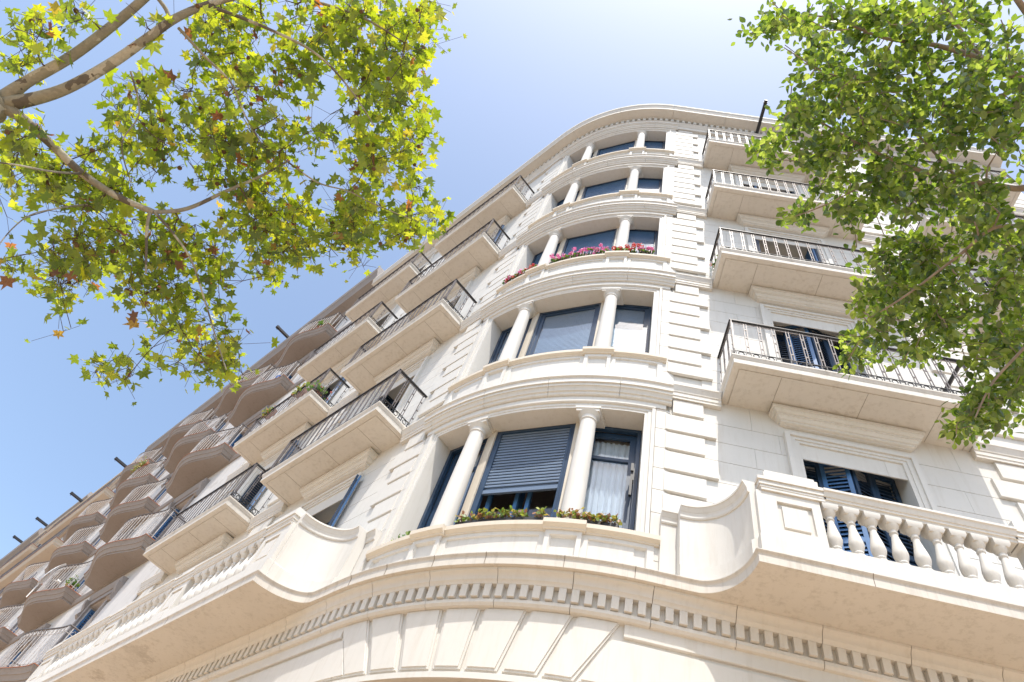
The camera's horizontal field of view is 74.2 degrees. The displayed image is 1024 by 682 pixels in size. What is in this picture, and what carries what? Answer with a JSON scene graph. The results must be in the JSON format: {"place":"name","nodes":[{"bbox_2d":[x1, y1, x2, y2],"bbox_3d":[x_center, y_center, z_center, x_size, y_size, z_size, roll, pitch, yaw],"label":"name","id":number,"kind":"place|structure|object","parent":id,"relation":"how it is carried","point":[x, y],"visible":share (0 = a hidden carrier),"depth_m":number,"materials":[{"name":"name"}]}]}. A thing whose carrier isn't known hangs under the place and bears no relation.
{"place":"outdoors","nodes":[
{"label":"outdoors","id":0,"kind":"place"},
{"bbox_2d":[0,492,92,566],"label":"building","id":1,"kind":"structure","parent":0,"point":[14,551],"depth_m":46.06,"materials":[{"name":"beige paint"}]},
{"bbox_2d":[0,454,143,613],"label":"ochre building","id":2,"kind":"structure","parent":0,"point":[44,545],"depth_m":34.77,"materials":[{"name":"paint"}]},
{"bbox_2d":[0,267,383,681],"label":"neighbour building","id":3,"kind":"structure","parent":0,"point":[194,456],"depth_m":22.11,"materials":[{"name":"concrete"}]},
{"bbox_2d":[7,652,20,666],"bbox_3d":[-13.691,9.237,17.949,1.234,2.380,0.222,-31,-70,29],"label":"balcony door","id":4,"kind":"structure","parent":3,"relation":"in","point":[19,653],"depth_m":19.05,"materials":[{"name":"blue paint"}]},
{"bbox_2d":[26,564,66,597],"bbox_3d":[-14.474,7.454,21.054,0.596,1.346,0.760,11,-56,7],"label":"parasol","id":5,"kind":"object","parent":3,"relation":"attached to","point":[45,577],"visible":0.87,"depth_m":21.21,"materials":[{"name":"white fabric"}]},
{"bbox_2d":[65,575,80,588],"bbox_3d":[-12.553,6.924,19.244,0.428,0.518,0.504,11,-56,7],"label":"potted plant","id":6,"kind":"object","parent":3,"relation":"on","point":[73,583],"visible":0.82,"depth_m":19.26,"materials":[{"name":"green plant"}]},
{"bbox_2d":[65,609,94,639],"bbox_3d":[-10.320,7.181,15.790,1.234,2.380,0.222,-31,-70,29],"label":"balcony door","id":7,"kind":"structure","parent":3,"relation":"in","point":[91,612],"depth_m":16.76,"materials":[{"name":"blue paint"}]},
{"bbox_2d":[131,456,149,474],"bbox_3d":[-15.473,5.171,28.194,1.290,0.487,0.330,-31,-70,29],"label":"trailing plant","id":8,"kind":"object","parent":3,"relation":"attached to","point":[143,463],"visible":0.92,"depth_m":28.02,"materials":[{"name":"green plant"}]},
{"bbox_2d":[152,509,179,539],"bbox_3d":[-9.594,5.362,18.654,1.234,2.380,0.222,-31,-70,29],"label":"balcony door","id":9,"kind":"structure","parent":3,"relation":"in","point":[164,525],"depth_m":19.40,"materials":[{"name":"blue paint"}]},
{"bbox_2d":[230,434,242,448],"bbox_3d":[-8.870,3.549,21.510,1.234,2.380,0.222,-31,-70,29],"label":"balcony door","id":10,"kind":"structure","parent":3,"relation":"in","point":[240,435],"depth_m":22.49,"materials":[{"name":"blue paint"}]},
{"bbox_2d":[317,320,331,327],"bbox_3d":[-7.302,-0.501,25.991,0.503,0.980,0.776,39,-57,-11],"label":"potted plant","id":11,"kind":"object","parent":3,"relation":"on","point":[321,323],"visible":0.21,"depth_m":25.82,"materials":[{"name":"green plant"}]},
{"bbox_2d":[0,0,467,405],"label":"plane tree","id":12,"kind":"object","parent":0,"point":[344,19],"visible":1,"depth_m":5.48,"materials":[{"name":"green plant"}]},
{"bbox_2d":[0,0,1023,558],"label":"sky","id":13,"kind":"structure","parent":0,"point":[525,73],"materials":[{"name":"blue"}]},
{"bbox_2d":[26,100,1023,681],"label":"corner building","id":14,"kind":"structure","parent":0,"point":[752,470],"depth_m":8.74,"materials":[{"name":"stone"}]},
{"bbox_2d":[261,405,276,419],"bbox_3d":[-6.301,1.847,17.565,0.486,0.381,0.298,-32,-71,29],"label":"trailing plant","id":15,"kind":"object","parent":14,"relation":"on","point":[267,411],"visible":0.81,"depth_m":17.50,"materials":[{"name":"green plant"}]},
{"bbox_2d":[239,440,298,510],"bbox_3d":[-5.585,3.427,14.740,1.547,2.631,0.312,-37,-73,30],"label":"window","id":16,"kind":"structure","parent":14,"relation":"in","point":[262,486],"depth_m":15.40,"materials":[{"name":"blue paint"}]},
{"bbox_2d":[291,383,306,398],"bbox_3d":[-5.322,1.236,16.932,0.449,0.472,0.280,-34,-72,30],"label":"trailing plant","id":17,"kind":"object","parent":14,"relation":"on","point":[299,389],"visible":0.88,"depth_m":16.89,"materials":[{"name":"green plant"}]},
{"bbox_2d":[306,380,331,399],"bbox_3d":[-4.590,1.232,15.976,0.451,0.627,0.702,-7,-60,18],"label":"potted plant","id":18,"kind":"object","parent":14,"relation":"on","point":[320,388],"visible":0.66,"depth_m":15.88,"materials":[{"name":"green plant"}]},
{"bbox_2d":[322,377,344,402],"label":"window","id":19,"kind":"structure","parent":14,"relation":"in","point":[342,378],"depth_m":17.30,"materials":[{"name":"blue glass"}]},
{"bbox_2d":[312,474,361,526],"bbox_3d":[-3.052,3.297,9.898,1.533,2.667,0.566,-31,-70,29],"label":"window","id":20,"kind":"structure","parent":14,"relation":"in","point":[329,523],"depth_m":10.10,"materials":[{"name":"blue paint"}]},
{"bbox_2d":[375,395,399,412],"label":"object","id":21,"kind":"structure","parent":14,"relation":"in","point":[388,398],"depth_m":14.06,"materials":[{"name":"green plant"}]},
{"bbox_2d":[391,531,410,540],"bbox_3d":[-1.281,2.304,7.957,0.412,0.156,0.130,-23,-66,26],"label":"flower box","id":22,"kind":"object","parent":14,"relation":"on","point":[407,532],"visible":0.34,"depth_m":7.90,"materials":[{"name":"green plant"}]},
{"bbox_2d":[417,438,487,528],"bbox_3d":[-0.767,2.086,8.876,0.724,2.096,0.196,-25,-67,26],"label":"window","id":23,"kind":"structure","parent":14,"relation":"in","point":[436,490],"depth_m":9.18,"materials":[{"name":"blue paint"}]},
{"bbox_2d":[493,225,504,241],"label":"window","id":24,"kind":"structure","parent":14,"relation":"in","point":[497,234],"depth_m":18.43,"materials":[{"name":"blue glass"}]},
{"bbox_2d":[454,505,547,524],"bbox_3d":[-0.138,1.966,7.525,1.140,0.237,0.228,-9,-61,19],"label":"flower box","id":25,"kind":"object","parent":14,"relation":"on","point":[520,514],"visible":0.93,"depth_m":7.50,"materials":[{"name":"green plastic"}]},
{"bbox_2d":[488,318,531,363],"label":"window","id":26,"kind":"structure","parent":14,"relation":"in","point":[504,335],"depth_m":12.12,"materials":[{"name":"blue glass"}]},
{"bbox_2d":[502,263,537,284],"bbox_3d":[0.165,-1.313,13.667,0.876,0.306,0.239,-24,-67,26],"label":"flower box","id":27,"kind":"object","parent":14,"relation":"on","point":[509,278],"visible":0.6,"depth_m":13.66,"materials":[{"name":"pink plastic"}]},
{"bbox_2d":[468,424,575,519],"bbox_3d":[0.186,1.927,8.534,1.150,2.096,0.453,-9,-61,19],"label":"window","id":28,"kind":"structure","parent":14,"relation":"in","point":[520,462],"depth_m":8.70,"materials":[{"name":"blue paint"}]},
{"bbox_2d":[531,242,560,264],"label":"window","id":29,"kind":"structure","parent":14,"relation":"in","point":[537,257],"depth_m":15.13,"materials":[{"name":"blue glass"}]},
{"bbox_2d":[525,303,600,355],"bbox_3d":[0.843,-0.019,11.261,1.150,2.080,0.061,-9,-61,19],"label":"window","id":30,"kind":"structure","parent":14,"relation":"in","point":[570,328],"depth_m":11.56,"materials":[{"name":"blue paint"}]},
{"bbox_2d":[556,190,579,206],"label":"window","id":31,"kind":"structure","parent":14,"relation":"in","point":[559,203],"depth_m":18.04,"materials":[{"name":"blue glass"}]},
{"bbox_2d":[549,243,609,263],"bbox_3d":[1.311,-1.670,13.228,1.241,0.435,0.264,-9,-61,19],"label":"flower box","id":32,"kind":"object","parent":14,"relation":"on","point":[580,252],"visible":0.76,"depth_m":13.18,"materials":[{"name":"pink plastic"}]},
{"bbox_2d":[554,507,621,527],"bbox_3d":[0.808,1.907,7.252,0.741,0.244,0.215,2,-58,13],"label":"flower box","id":33,"kind":"object","parent":14,"relation":"on","point":[590,518],"visible":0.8,"depth_m":7.21,"materials":[{"name":"green plastic"}]},
{"bbox_2d":[561,229,616,256],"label":"window","id":34,"kind":"structure","parent":14,"relation":"in","point":[607,238],"depth_m":14.58,"materials":[{"name":"blue glass"}]},
{"bbox_2d":[581,178,626,199],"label":"window","id":35,"kind":"structure","parent":14,"relation":"in","point":[612,186],"depth_m":17.40,"materials":[{"name":"blue glass"}]},
{"bbox_2d":[582,427,641,529],"bbox_3d":[1.143,1.746,8.176,0.725,2.096,0.284,5,-57,11],"label":"window","id":36,"kind":"structure","parent":14,"relation":"in","point":[612,483],"depth_m":8.43,"materials":[{"name":"white fabric"}]},
{"bbox_2d":[597,141,634,155],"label":"window","id":37,"kind":"structure","parent":14,"relation":"in","point":[625,146],"depth_m":20.35,"materials":[{"name":"blue glass"}]},
{"bbox_2d":[611,304,651,352],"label":"window","id":38,"kind":"structure","parent":14,"relation":"in","point":[628,328],"depth_m":11.23,"materials":[{"name":"white glass"}]},
{"bbox_2d":[612,242,654,254],"bbox_3d":[2.310,-1.717,12.917,0.818,0.388,0.239,3,-58,12],"label":"flower box","id":39,"kind":"object","parent":14,"relation":"on","point":[641,249],"visible":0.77,"depth_m":12.88,"materials":[{"name":"pink plastic"}]},
{"bbox_2d":[627,229,657,254],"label":"window","id":40,"kind":"structure","parent":14,"relation":"in","point":[646,237],"depth_m":14.26,"materials":[{"name":"glass"}]},
{"bbox_2d":[637,178,661,192],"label":"window","id":41,"kind":"structure","parent":14,"relation":"in","point":[644,184],"depth_m":17.05,"materials":[{"name":"glass"}]},
{"bbox_2d":[644,141,664,148],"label":"window","id":42,"kind":"structure","parent":14,"relation":"in","point":[648,144],"depth_m":20.02,"materials":[{"name":"blue glass"}]},
{"bbox_2d":[755,239,820,262],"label":"window","id":43,"kind":"structure","parent":14,"relation":"in","point":[814,251],"depth_m":13.70,"materials":[{"name":"glass"}]},
{"bbox_2d":[774,325,852,374],"bbox_3d":[4.642,0.546,10.317,1.230,2.671,0.370,11,-56,7],"label":"window","id":44,"kind":"structure","parent":14,"relation":"in","point":[812,351],"depth_m":10.99,"materials":[{"name":"blue paint"}]},
{"bbox_2d":[803,460,917,566],"bbox_3d":[3.931,2.327,7.512,1.230,2.667,0.370,11,-56,7],"label":"window","id":45,"kind":"structure","parent":14,"relation":"in","point":[850,484],"depth_m":8.25,"materials":[{"name":"blue paint"}]},
{"bbox_2d":[727,0,1023,450],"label":"elm tree","id":46,"kind":"object","parent":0,"point":[898,288],"visible":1,"depth_m":4.39,"materials":[{"name":"green plant"}]}
]}

